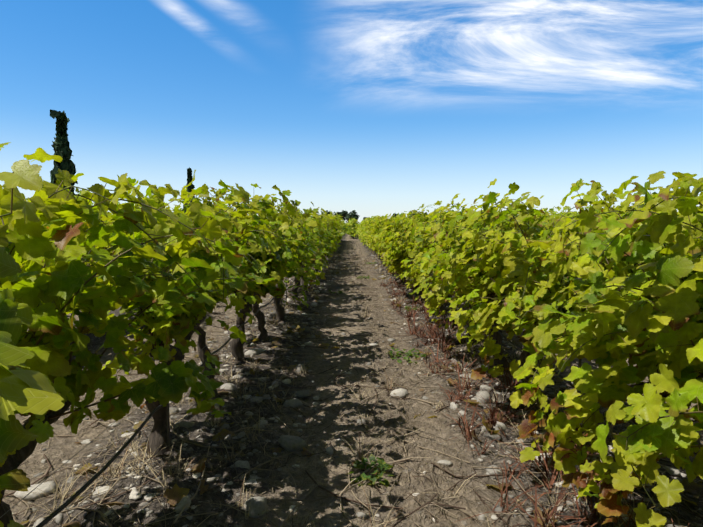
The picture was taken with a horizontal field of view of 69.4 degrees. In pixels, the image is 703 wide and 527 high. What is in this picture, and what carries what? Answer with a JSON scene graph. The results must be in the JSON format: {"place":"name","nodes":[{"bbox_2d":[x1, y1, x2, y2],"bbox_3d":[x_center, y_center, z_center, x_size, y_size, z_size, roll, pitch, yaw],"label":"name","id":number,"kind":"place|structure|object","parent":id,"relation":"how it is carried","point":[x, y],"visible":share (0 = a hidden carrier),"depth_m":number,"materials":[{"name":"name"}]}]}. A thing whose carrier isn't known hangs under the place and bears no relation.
{"place":"outdoors","nodes":[
{"label":"outdoors","id":0,"kind":"place"},
{"bbox_2d":[50,109,571,222],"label":"tree","id":1,"kind":"object","parent":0,"point":[61,147],"depth_m":55.78,"materials":[{"name":"green plant"}]},
{"bbox_2d":[0,229,702,517],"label":"trellis wires","id":2,"kind":"object","parent":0,"point":[188,360],"visible":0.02,"depth_m":2.08,"materials":[{"name":"black metal"}]},
{"bbox_2d":[0,0,702,223],"label":"sky","id":3,"kind":"structure","parent":0,"point":[370,108],"materials":[{"name":"blue"}]},
{"bbox_2d":[2,233,702,526],"bbox_3d":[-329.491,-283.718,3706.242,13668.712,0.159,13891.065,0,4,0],"label":"ground","id":4,"kind":"structure","parent":0,"point":[59,449],"depth_m":3.44,"materials":[{"name":"soil"}]},
{"bbox_2d":[0,142,702,526],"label":"vine leaves","id":5,"kind":"object","parent":4,"relation":"on","point":[384,234],"visible":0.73,"depth_m":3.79,"materials":[{"name":"green plant"}]},
{"bbox_2d":[0,172,702,510],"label":"vine canes","id":6,"kind":"object","parent":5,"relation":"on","point":[142,313],"visible":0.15,"depth_m":2.15,"materials":[{"name":"brown plant"}]},
{"bbox_2d":[0,230,702,526],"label":"grapevine trunks","id":7,"kind":"object","parent":4,"relation":"on","point":[157,437],"depth_m":3.77,"materials":[{"name":"brown plant"}]},
{"bbox_2d":[36,278,702,526],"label":"drip hose","id":8,"kind":"object","parent":7,"relation":"on","point":[45,521],"visible":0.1,"depth_m":2.25,"materials":[{"name":"black"}]},
{"bbox_2d":[44,203,698,262],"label":"vine leaves","id":9,"kind":"object","parent":7,"relation":"on","point":[358,228],"visible":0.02,"depth_m":30.30,"materials":[{"name":"green plant"}]},
{"bbox_2d":[3,254,702,526],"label":"dry twigs","id":10,"kind":"object","parent":4,"relation":"on","point":[104,498],"visible":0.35,"depth_m":3.33,"materials":[{"name":"wood"}]},
{"bbox_2d":[13,250,701,526],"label":"dry grass tufts","id":11,"kind":"object","parent":4,"relation":"on","point":[584,518],"visible":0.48,"depth_m":3.34,"materials":[{"name":"plant"}]},
{"bbox_2d":[13,255,702,526],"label":"stones","id":12,"kind":"object","parent":4,"relation":"on","point":[288,443],"visible":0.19,"depth_m":3.34,"materials":[{"name":"stone"}]},
{"bbox_2d":[167,220,588,447],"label":"trellis stakes","id":13,"kind":"object","parent":4,"relation":"on","point":[168,414],"visible":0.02,"depth_m":3.14,"materials":[{"name":"brown wood"}]}
]}

